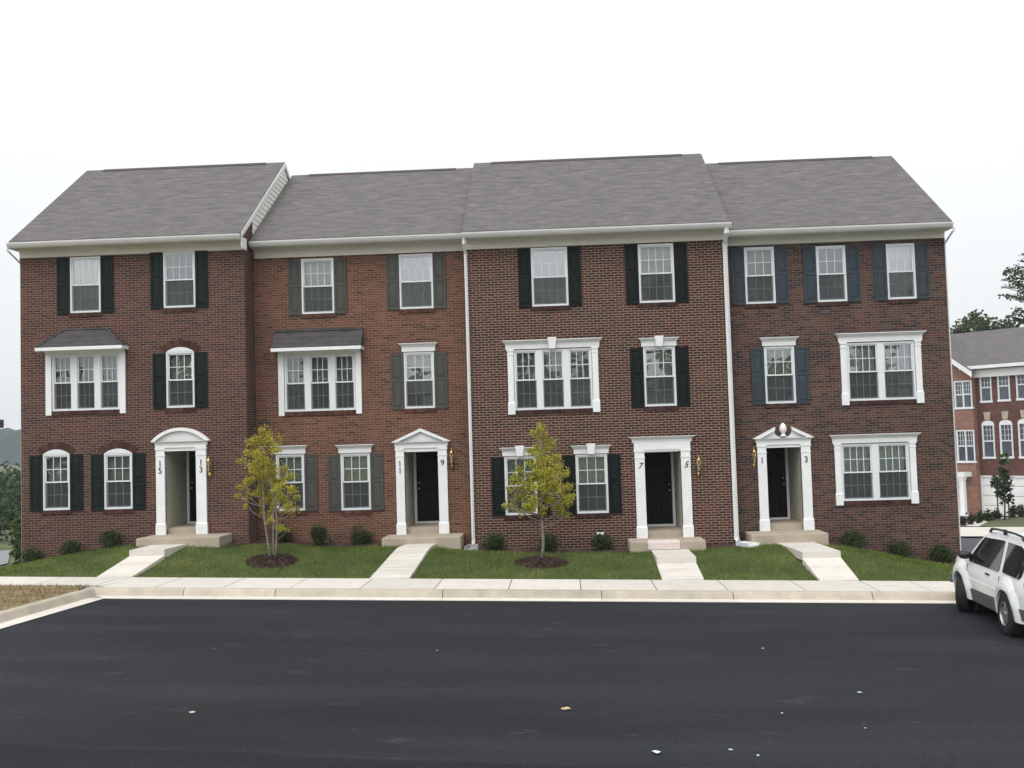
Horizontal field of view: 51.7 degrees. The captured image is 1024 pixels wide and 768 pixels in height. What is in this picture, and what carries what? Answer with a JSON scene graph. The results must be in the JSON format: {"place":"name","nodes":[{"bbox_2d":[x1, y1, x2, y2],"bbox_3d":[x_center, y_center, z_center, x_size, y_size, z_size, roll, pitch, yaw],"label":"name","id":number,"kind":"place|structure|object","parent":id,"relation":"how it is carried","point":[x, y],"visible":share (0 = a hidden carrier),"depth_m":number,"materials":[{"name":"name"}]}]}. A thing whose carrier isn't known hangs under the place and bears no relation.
{"place":"outdoors","nodes":[
{"label":"outdoors","id":0,"kind":"place"},
{"bbox_2d":[0,550,10,564],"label":"road","id":1,"kind":"structure","parent":0,"point":[4,557],"depth_m":44.37,"materials":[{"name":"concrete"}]},
{"bbox_2d":[0,428,20,464],"bbox_3d":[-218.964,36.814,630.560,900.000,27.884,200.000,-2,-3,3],"label":"hill","id":2,"kind":"structure","parent":0,"point":[10,445],"depth_m":557.38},
{"bbox_2d":[0,583,88,610],"bbox_3d":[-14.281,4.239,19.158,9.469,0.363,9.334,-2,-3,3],"label":"dry grass","id":3,"kind":"structure","parent":0,"point":[36,593],"depth_m":22.46,"materials":[{"name":"brown plant"}]},
{"bbox_2d":[98,544,185,577],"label":"path","id":4,"kind":"structure","parent":0,"point":[137,561],"depth_m":25.97,"materials":[{"name":"concrete"}]},
{"bbox_2d":[370,543,435,578],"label":"path","id":5,"kind":"structure","parent":0,"point":[403,561],"depth_m":25.75,"materials":[{"name":"concrete"}]},
{"bbox_2d":[0,543,953,580],"bbox_3d":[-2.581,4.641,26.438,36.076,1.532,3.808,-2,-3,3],"label":"lawn grass","id":6,"kind":"structure","parent":0,"point":[13,567],"depth_m":25.89,"materials":[{"name":"green plant"}]},
{"bbox_2d":[7,516,21,563],"bbox_3d":[-14.318,4.502,30.518,0.538,1.441,1.198,0,-3,-24],"label":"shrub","id":7,"kind":"object","parent":6,"relation":"on","point":[17,545],"visible":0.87,"depth_m":30.29,"materials":[{"name":"green plant"}]},
{"bbox_2d":[11,542,247,565],"bbox_3d":[-10.143,4.467,27.991,6.262,0.564,0.764,-2,-3,3],"label":"mulch bed","id":8,"kind":"object","parent":6,"relation":"on","point":[235,543],"visible":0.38,"depth_m":28.02,"materials":[{"name":"brown soil"}]},
{"bbox_2d":[17,546,45,562],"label":"shrub","id":9,"kind":"object","parent":8,"relation":"on","point":[31,555],"visible":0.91,"depth_m":28.00,"materials":[{"name":"green plant"}]},
{"bbox_2d":[57,540,81,554],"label":"shrub","id":10,"kind":"object","parent":8,"relation":"on","point":[71,546],"visible":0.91,"depth_m":27.96,"materials":[{"name":"green plant"}]},
{"bbox_2d":[98,528,123,547],"bbox_3d":[-10.618,4.106,28.021,0.666,0.560,0.551,0,-3,-28],"label":"shrub","id":11,"kind":"object","parent":8,"relation":"on","point":[111,538],"visible":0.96,"depth_m":27.95,"materials":[{"name":"green plant"}]},
{"bbox_2d":[136,533,231,547],"bbox_3d":[-8.594,4.343,27.749,2.199,0.701,1.046,-2,-3,3],"label":"stoop","id":12,"kind":"object","parent":6,"relation":"on","point":[207,540],"visible":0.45,"depth_m":27.27,"materials":[{"name":"beige concrete"}]},
{"bbox_2d":[233,424,301,556],"bbox_3d":[-6.073,2.694,26.194,1.669,3.408,1.414,-1,-3,-9],"label":"young tree","id":13,"kind":"object","parent":6,"relation":"on","point":[268,476],"visible":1,"depth_m":26.21,"materials":[{"name":"green plant"}]},
{"bbox_2d":[245,553,298,568],"bbox_3d":[-5.963,4.357,26.133,1.375,0.288,1.146,-2,-3,3],"label":"mulch ring","id":14,"kind":"object","parent":6,"relation":"on","point":[265,561],"visible":0.98,"depth_m":25.95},
{"bbox_2d":[249,540,465,548],"bbox_3d":[-4.036,4.314,28.370,6.011,0.318,1.016,-2,-3,3],"label":"mulch bed","id":15,"kind":"object","parent":6,"relation":"on","point":[340,544],"visible":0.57,"depth_m":28.42,"materials":[{"name":"brown soil"}]},
{"bbox_2d":[269,521,292,542],"bbox_3d":[-6.257,4.035,28.659,0.658,0.632,0.546,-2,-3,3],"label":"shrub","id":16,"kind":"object","parent":15,"relation":"on","point":[284,537],"visible":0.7,"depth_m":28.62,"materials":[{"name":"green plant"}]},
{"bbox_2d":[309,523,330,545],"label":"shrub","id":17,"kind":"object","parent":15,"relation":"on","point":[319,534],"visible":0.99,"depth_m":28.18,"materials":[{"name":"green plant"}]},
{"bbox_2d":[348,525,374,544],"bbox_3d":[-4.119,4.092,28.581,0.738,0.596,0.617,1,-4,-43],"label":"shrub","id":18,"kind":"object","parent":15,"relation":"on","point":[362,537],"visible":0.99,"depth_m":28.50,"materials":[{"name":"green plant"}]},
{"bbox_2d":[382,533,464,548],"bbox_3d":[-2.353,4.410,28.238,2.095,0.712,1.046,-2,-3,3],"label":"stoop","id":19,"kind":"object","parent":6,"relation":"on","point":[453,540],"visible":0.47,"depth_m":27.75,"materials":[{"name":"beige concrete"}]},
{"bbox_2d":[0,573,948,580],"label":"lawn edge grass","id":20,"kind":"structure","parent":6,"relation":"on","point":[439,577],"depth_m":24.52,"materials":[{"name":"green plant"}]},
{"bbox_2d":[501,422,576,558],"bbox_3d":[0.665,2.676,26.118,1.877,3.492,1.466,-2,-3,3],"label":"young tree","id":21,"kind":"object","parent":6,"relation":"on","point":[536,474],"visible":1,"depth_m":26.08,"materials":[{"name":"green plant"}]},
{"bbox_2d":[513,555,568,568],"bbox_3d":[0.726,4.372,26.040,1.394,0.236,1.131,-2,-3,3],"label":"mulch ring","id":22,"kind":"object","parent":6,"relation":"on","point":[534,562],"visible":0.99,"depth_m":25.83,"materials":[{"name":"brown soil"}]},
{"bbox_2d":[471,543,742,553],"bbox_3d":[2.449,4.284,27.616,7.072,0.165,1.072,-2,-3,3],"label":"mulch bed","id":23,"kind":"object","parent":6,"relation":"on","point":[530,550],"visible":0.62,"depth_m":27.70,"materials":[{"name":"brown soil"}]},
{"bbox_2d":[464,544,477,550],"bbox_3d":[-1.048,4.307,27.854,0.360,0.110,0.600,-2,-3,3],"label":"splash block","id":24,"kind":"object","parent":23,"relation":"on","point":[471,546],"depth_m":27.81,"materials":[{"name":"grey concrete"}]},
{"bbox_2d":[480,531,507,551],"bbox_3d":[-0.490,4.109,27.619,0.733,0.565,0.717,-2,-3,3],"label":"shrub","id":25,"kind":"object","parent":23,"relation":"on","point":[495,543],"visible":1,"depth_m":27.49,"materials":[{"name":"green plant"}]},
{"bbox_2d":[536,532,560,551],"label":"shrub","id":26,"kind":"object","parent":23,"relation":"on","point":[551,542],"visible":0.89,"depth_m":27.68,"materials":[{"name":"green plant"}]},
{"bbox_2d":[591,532,614,550],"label":"shrub","id":27,"kind":"object","parent":23,"relation":"on","point":[602,541],"visible":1,"depth_m":27.68,"materials":[{"name":"green plant"}]},
{"bbox_2d":[628,537,705,552],"bbox_3d":[4.025,4.429,27.519,1.936,0.759,1.046,-2,-3,3],"label":"stoop","id":28,"kind":"object","parent":6,"relation":"on","point":[641,544],"visible":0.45,"depth_m":27.05,"materials":[{"name":"beige concrete"}]},
{"bbox_2d":[647,539,679,549],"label":"step","id":29,"kind":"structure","parent":28,"relation":"on","point":[657,544],"depth_m":26.99,"materials":[{"name":"beige concrete"}]},
{"bbox_2d":[736,541,759,547],"bbox_3d":[6.072,4.145,27.308,0.360,0.110,0.600,0,-3,-23],"label":"splash block","id":30,"kind":"object","parent":6,"relation":"on","point":[748,544],"depth_m":27.25,"materials":[{"name":"white concrete"}]},
{"bbox_2d":[745,530,828,545],"bbox_3d":[7.211,4.270,27.770,1.975,0.746,1.046,-2,-3,3],"label":"stoop","id":31,"kind":"object","parent":6,"relation":"on","point":[788,536],"visible":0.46,"depth_m":27.28,"materials":[{"name":"beige concrete"}]},
{"bbox_2d":[829,542,954,564],"bbox_3d":[8.945,4.443,27.697,5.951,0.830,1.053,-2,-3,3],"label":"mulch bed","id":32,"kind":"object","parent":6,"relation":"on","point":[835,543],"visible":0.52,"depth_m":27.85,"materials":[{"name":"brown soil"}]},
{"bbox_2d":[839,529,868,547],"bbox_3d":[8.983,4.086,27.854,0.772,0.519,0.724,-2,-3,3],"label":"shrub","id":33,"kind":"object","parent":32,"relation":"on","point":[852,539],"visible":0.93,"depth_m":27.75,"materials":[{"name":"green plant"}]},
{"bbox_2d":[883,538,913,556],"bbox_3d":[10.250,4.319,27.821,0.741,0.479,0.793,-1,-3,-22],"label":"shrub","id":34,"kind":"object","parent":32,"relation":"on","point":[900,548],"visible":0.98,"depth_m":27.71,"materials":[{"name":"green plant"}]},
{"bbox_2d":[927,543,955,562],"bbox_3d":[11.313,4.458,27.795,0.766,0.558,0.709,-2,-3,3],"label":"shrub","id":35,"kind":"object","parent":32,"relation":"on","point":[943,553],"visible":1,"depth_m":27.69,"materials":[{"name":"green plant"}]},
{"bbox_2d":[0,577,954,591],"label":"pavement","id":36,"kind":"structure","parent":0,"point":[602,584],"depth_m":23.63,"materials":[{"name":"concrete"}]},
{"bbox_2d":[0,465,992,565],"bbox_3d":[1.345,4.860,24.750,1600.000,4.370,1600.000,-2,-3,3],"label":"ground","id":37,"kind":"structure","parent":0,"point":[4,544],"depth_m":54.01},
{"bbox_2d":[0,461,20,541],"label":"woodland","id":38,"kind":"object","parent":37,"relation":"on","point":[10,500],"visible":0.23,"depth_m":79.21,"materials":[{"name":"green plant"}]},
{"bbox_2d":[6,162,289,562],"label":"townhouse","id":39,"kind":"structure","parent":37,"relation":"on","point":[137,355],"depth_m":28.61,"materials":[{"name":"red brick"}]},
{"bbox_2d":[41,449,71,514],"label":"window","id":40,"kind":"structure","parent":39,"relation":"in","point":[56,492],"depth_m":28.57,"materials":[{"name":"grey glass"}]},
{"bbox_2d":[50,354,119,415],"bbox_3d":[-11.552,0.009,28.706,1.955,1.646,0.195,-2,-3,3],"label":"window","id":41,"kind":"structure","parent":39,"relation":"in","point":[97,391],"depth_m":28.66,"materials":[{"name":"grey glass"}]},
{"bbox_2d":[68,256,102,316],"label":"window","id":42,"kind":"structure","parent":39,"relation":"in","point":[85,296],"depth_m":28.81,"materials":[{"name":"grey glass"}]},
{"bbox_2d":[102,449,134,513],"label":"window","id":43,"kind":"structure","parent":39,"relation":"in","point":[118,494],"depth_m":28.49,"materials":[{"name":"grey glass"}]},
{"bbox_2d":[162,252,196,311],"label":"window","id":44,"kind":"structure","parent":39,"relation":"in","point":[178,267],"depth_m":28.69,"materials":[{"name":"grey glass"}]},
{"bbox_2d":[165,347,196,411],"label":"window","id":45,"kind":"structure","parent":39,"relation":"in","point":[180,389],"depth_m":28.55,"materials":[{"name":"grey glass"}]},
{"bbox_2d":[186,450,196,523],"bbox_3d":[-8.798,2.884,29.852,0.796,2.102,0.124,-2,-3,3],"label":"door","id":46,"kind":"structure","parent":39,"relation":"in","point":[190,455],"depth_m":29.87,"materials":[{"name":"black paint"}]},
{"bbox_2d":[249,168,472,544],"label":"townhouse","id":47,"kind":"structure","parent":37,"relation":"on","point":[361,386],"depth_m":29.12,"materials":[{"name":"orange brick"}]},
{"bbox_2d":[275,454,306,514],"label":"window","id":48,"kind":"structure","parent":47,"relation":"in","point":[295,462],"depth_m":29.07,"materials":[{"name":"white plastic"}]},
{"bbox_2d":[300,258,335,317],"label":"window","id":49,"kind":"structure","parent":47,"relation":"in","point":[317,275],"depth_m":29.30,"materials":[{"name":"grey glass"}]},
{"bbox_2d":[284,354,355,415],"bbox_3d":[-5.291,0.021,29.196,2.059,1.675,0.195,-2,-3,3],"label":"window","id":50,"kind":"structure","parent":47,"relation":"in","point":[315,383],"depth_m":29.16,"materials":[{"name":"grey glass"}]},
{"bbox_2d":[340,453,372,514],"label":"window","id":51,"kind":"structure","parent":47,"relation":"in","point":[355,467],"depth_m":28.97,"materials":[{"name":"grey glass"}]},
{"bbox_2d":[398,253,434,312],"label":"window","id":52,"kind":"structure","parent":47,"relation":"in","point":[415,270],"depth_m":29.17,"materials":[{"name":"grey glass"}]},
{"bbox_2d":[403,351,436,412],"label":"window","id":53,"kind":"structure","parent":47,"relation":"in","point":[419,385],"depth_m":29.03,"materials":[{"name":"grey glass"}]},
{"bbox_2d":[413,451,438,523],"bbox_3d":[-2.375,2.937,30.332,0.871,2.110,0.124,-2,-3,3],"label":"door","id":54,"kind":"structure","parent":47,"relation":"in","point":[426,489],"depth_m":30.34,"materials":[{"name":"black paint"}]},
{"bbox_2d":[449,448,453,469],"bbox_3d":[-1.639,2.046,28.758,0.122,0.605,0.217,-2,-3,3],"label":"wall lantern","id":55,"kind":"object","parent":47,"relation":"attached to","point":[451,459],"depth_m":28.71,"materials":[{"name":"gold metal"}]},
{"bbox_2d":[0,587,955,628],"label":"kerb","id":56,"kind":"structure","parent":37,"relation":"on","point":[36,607],"depth_m":22.53,"materials":[{"name":"concrete"}]},
{"bbox_2d":[461,154,739,548],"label":"townhouse","id":57,"kind":"structure","parent":37,"relation":"on","point":[598,328],"depth_m":28.41,"materials":[{"name":"brown brick"}]},
{"bbox_2d":[504,456,539,519],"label":"window","id":58,"kind":"structure","parent":57,"relation":"in","point":[509,462],"depth_m":28.35,"materials":[{"name":"grey glass"}]},
{"bbox_2d":[531,247,570,310],"bbox_3d":[1.022,-2.842,28.627,1.073,1.708,0.195,-2,-3,3],"label":"window","id":59,"kind":"structure","parent":57,"relation":"in","point":[549,269],"depth_m":28.59,"materials":[{"name":"grey glass"}]},
{"bbox_2d":[514,348,592,414],"bbox_3d":[1.115,-0.072,28.482,2.185,1.737,0.195,-2,-3,3],"label":"window","id":60,"kind":"structure","parent":57,"relation":"in","point":[554,379],"depth_m":28.45,"materials":[{"name":"grey glass"}]},
{"bbox_2d":[575,454,610,517],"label":"window","id":61,"kind":"structure","parent":57,"relation":"in","point":[591,469],"depth_m":28.25,"materials":[{"name":"grey glass"}]},
{"bbox_2d":[638,243,676,306],"bbox_3d":[3.891,-2.924,28.489,1.042,1.702,0.195,-2,-3,3],"label":"window","id":62,"kind":"structure","parent":57,"relation":"in","point":[655,261],"depth_m":28.46,"materials":[{"name":"grey glass"}]},
{"bbox_2d":[644,451,675,526],"bbox_3d":[4.103,2.918,29.611,0.906,2.130,0.124,-2,-3,3],"label":"door","id":63,"kind":"structure","parent":57,"relation":"in","point":[659,467],"depth_m":29.61,"materials":[{"name":"black paint"}]},
{"bbox_2d":[643,346,678,410],"bbox_3d":[3.966,-0.143,28.344,0.937,1.707,0.195,-2,-3,3],"label":"window","id":64,"kind":"structure","parent":57,"relation":"in","point":[659,362],"depth_m":28.31,"materials":[{"name":"grey glass"}]},
{"bbox_2d":[696,455,700,477],"bbox_3d":[4.954,2.191,28.022,0.122,0.605,0.217,-2,-3,3],"label":"wall lantern","id":65,"kind":"object","parent":57,"relation":"attached to","point":[698,467],"depth_m":27.98,"materials":[{"name":"gold metal"}]},
{"bbox_2d":[706,156,960,562],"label":"townhouse","id":66,"kind":"structure","parent":37,"relation":"on","point":[843,400],"depth_m":28.47,"materials":[{"name":"brick"}]},
{"bbox_2d":[752,447,755,468],"bbox_3d":[6.496,1.997,28.357,0.122,0.605,0.217,-2,-3,3],"label":"wall lantern","id":67,"kind":"object","parent":66,"relation":"attached to","point":[754,457],"depth_m":28.31,"materials":[{"name":"gold metal"}]},
{"bbox_2d":[744,247,777,307],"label":"window","id":68,"kind":"structure","parent":66,"relation":"in","point":[758,261],"depth_m":28.71,"materials":[{"name":"grey glass"}]},
{"bbox_2d":[766,447,789,519],"bbox_3d":[7.387,2.784,29.855,0.866,2.087,0.124,-2,-3,3],"label":"door","id":69,"kind":"structure","parent":66,"relation":"in","point":[777,458],"depth_m":29.85,"materials":[{"name":"black paint"}]},
{"bbox_2d":[764,346,797,407],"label":"window","id":70,"kind":"structure","parent":66,"relation":"in","point":[779,362],"depth_m":28.55,"materials":[{"name":"grey glass"}]},
{"bbox_2d":[815,245,849,305],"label":"window","id":71,"kind":"structure","parent":66,"relation":"in","point":[830,260],"depth_m":28.62,"materials":[{"name":"grey glass"}]},
{"bbox_2d":[840,442,911,504],"bbox_3d":[9.740,2.410,28.345,1.888,1.632,0.225,-2,-3,3],"label":"window","id":72,"kind":"structure","parent":66,"relation":"in","point":[888,480],"depth_m":28.30,"materials":[{"name":"grey glass"}]},
{"bbox_2d":[846,341,916,404],"bbox_3d":[9.932,-0.288,28.472,1.883,1.676,0.225,-2,-3,3],"label":"window","id":73,"kind":"structure","parent":66,"relation":"in","point":[888,379],"depth_m":28.43,"materials":[{"name":"grey glass"}]},
{"bbox_2d":[886,243,918,303],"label":"window","id":74,"kind":"structure","parent":66,"relation":"in","point":[901,278],"depth_m":28.53,"materials":[{"name":"grey glass"}]},
{"bbox_2d":[950,316,977,333],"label":"background tree","id":75,"kind":"object","parent":37,"relation":"on","point":[965,328],"visible":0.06,"depth_m":94.35,"materials":[{"name":"green plant"}]},
{"bbox_2d":[960,309,989,330],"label":"background tree","id":76,"kind":"object","parent":37,"relation":"on","point":[971,313],"visible":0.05,"depth_m":98.06,"materials":[{"name":"green plant"}]},
{"bbox_2d":[963,310,1008,331],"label":"background tree","id":77,"kind":"object","parent":37,"relation":"on","point":[982,323],"visible":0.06,"depth_m":96.64,"materials":[{"name":"green plant"}]},
{"bbox_2d":[950,327,1023,517],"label":"garage townhouse","id":78,"kind":"structure","parent":37,"relation":"on","point":[996,360],"depth_m":59.75,"materials":[{"name":"red brick"}]},
{"bbox_2d":[979,377,992,402],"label":"window","id":79,"kind":"structure","parent":78,"relation":"in","point":[985,382],"depth_m":60.16,"materials":[{"name":"grey glass"}]},
{"bbox_2d":[982,412,995,458],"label":"window","id":80,"kind":"structure","parent":78,"relation":"in","point":[988,436],"depth_m":59.99,"materials":[{"name":"grey glass"}]},
{"bbox_2d":[980,475,1023,515],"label":"garage door","id":81,"kind":"structure","parent":78,"relation":"in","point":[986,489],"depth_m":59.67,"materials":[{"name":"white plastic"}]},
{"bbox_2d":[997,376,1010,401],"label":"window","id":82,"kind":"structure","parent":78,"relation":"in","point":[1003,382],"depth_m":59.31,"materials":[{"name":"grey glass"}]},
{"bbox_2d":[999,411,1014,458],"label":"window","id":83,"kind":"structure","parent":78,"relation":"in","point":[1005,426],"depth_m":59.15,"materials":[{"name":"grey glass"}]},
{"bbox_2d":[1015,375,1023,400],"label":"window","id":84,"kind":"structure","parent":78,"relation":"in","point":[1019,378],"depth_m":58.59,"materials":[{"name":"grey glass"}]},
{"bbox_2d":[1018,410,1023,458],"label":"window","id":85,"kind":"structure","parent":78,"relation":"in","point":[1021,422],"depth_m":58.47,"materials":[{"name":"white plastic"}]},
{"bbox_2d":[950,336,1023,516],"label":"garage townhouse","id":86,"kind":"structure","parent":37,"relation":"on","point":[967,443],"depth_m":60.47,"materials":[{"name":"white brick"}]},
{"bbox_2d":[954,380,973,409],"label":"window","id":87,"kind":"structure","parent":86,"relation":"in","point":[963,391],"depth_m":60.67,"materials":[{"name":"grey glass"}]},
{"bbox_2d":[956,430,976,462],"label":"window","id":88,"kind":"structure","parent":86,"relation":"in","point":[965,439],"depth_m":60.51,"materials":[{"name":"grey glass"}]},
{"bbox_2d":[960,527,1023,535],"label":"kerb","id":89,"kind":"structure","parent":37,"relation":"on","point":[974,531],"depth_m":46.29,"materials":[{"name":"concrete"}]},
{"bbox_2d":[993,317,1021,328],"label":"background tree","id":90,"kind":"object","parent":37,"relation":"on","point":[1006,324],"visible":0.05,"depth_m":94.38,"materials":[{"name":"green plant"}]},
{"bbox_2d":[997,252,1023,324],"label":"sparse tree","id":91,"kind":"object","parent":37,"relation":"on","point":[1019,284],"visible":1,"depth_m":43.22,"materials":[{"name":"green plant"}]},
{"bbox_2d":[0,599,1023,767],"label":"road","id":92,"kind":"structure","parent":0,"point":[117,683],"depth_m":14.61,"materials":[{"name":"black asphalt"}]},
{"bbox_2d":[0,596,955,628],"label":"gutter pan","id":93,"kind":"object","parent":92,"relation":"on","point":[46,612],"visible":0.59,"depth_m":22.25,"materials":[{"name":"concrete"}]},
{"bbox_2d":[949,528,1023,637],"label":"parked car","id":94,"kind":"object","parent":92,"relation":"on","point":[986,575],"visible":1,"depth_m":19.02,"materials":[{"name":"white paint"}]},
{"bbox_2d":[0,0,1023,429],"label":"sky","id":95,"kind":"structure","parent":0,"point":[935,87],"materials":[{"name":"white"}]},
{"bbox_2d":[651,549,703,579],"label":"path","id":96,"kind":"structure","parent":0,"point":[678,564],"depth_m":25.38,"materials":[{"name":"concrete"}]},
{"bbox_2d":[776,542,858,580],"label":"path","id":97,"kind":"structure","parent":0,"point":[823,562],"depth_m":25.08,"materials":[{"name":"concrete"}]},
{"bbox_2d":[961,538,981,551],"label":"side street","id":98,"kind":"structure","parent":0,"point":[969,544],"depth_m":39.37,"materials":[{"name":"grey asphalt"}]},
{"bbox_2d":[966,517,1003,525],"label":"driveway","id":99,"kind":"structure","parent":0,"point":[978,524],"depth_m":53.06,"materials":[{"name":"concrete"}]},
{"bbox_2d":[960,515,968,525],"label":"bedding shrub","id":100,"kind":"object","parent":99,"relation":"on","point":[963,520],"visible":0.96,"depth_m":51.35,"materials":[{"name":"green plant"}]},
{"bbox_2d":[965,512,978,524],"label":"bedding shrub","id":101,"kind":"object","parent":99,"relation":"on","point":[971,519],"visible":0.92,"depth_m":52.32,"materials":[{"name":"green plant"}]},
{"bbox_2d":[974,510,984,522],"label":"bedding shrub","id":102,"kind":"object","parent":99,"relation":"on","point":[980,518],"visible":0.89,"depth_m":53.31,"materials":[{"name":"green plant"}]},
{"bbox_2d":[980,517,1023,526],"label":"planting strip","id":103,"kind":"object","parent":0,"point":[1013,522],"visible":0.95,"depth_m":52.43,"materials":[{"name":"green plant"}]},
{"bbox_2d":[984,508,995,520],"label":"bedding shrub","id":104,"kind":"object","parent":103,"relation":"on","point":[988,516],"visible":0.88,"depth_m":54.98,"materials":[{"name":"green plant"}]},
{"bbox_2d":[992,508,1002,518],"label":"bedding shrub","id":105,"kind":"object","parent":103,"relation":"on","point":[996,515],"visible":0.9,"depth_m":56.77,"materials":[{"name":"green plant"}]},
{"bbox_2d":[990,451,1014,519],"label":"staked sapling","id":106,"kind":"object","parent":103,"relation":"on","point":[1005,484],"visible":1,"depth_m":55.16,"materials":[{"name":"green plant"}]},
{"bbox_2d":[1006,505,1018,517],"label":"bedding shrub","id":107,"kind":"object","parent":103,"relation":"on","point":[1013,511],"visible":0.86,"depth_m":57.64,"materials":[{"name":"green plant"}]},
{"bbox_2d":[1016,504,1023,516],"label":"bedding shrub","id":108,"kind":"object","parent":103,"relation":"on","point":[1020,509],"visible":0.91,"depth_m":58.08,"materials":[{"name":"green plant"}]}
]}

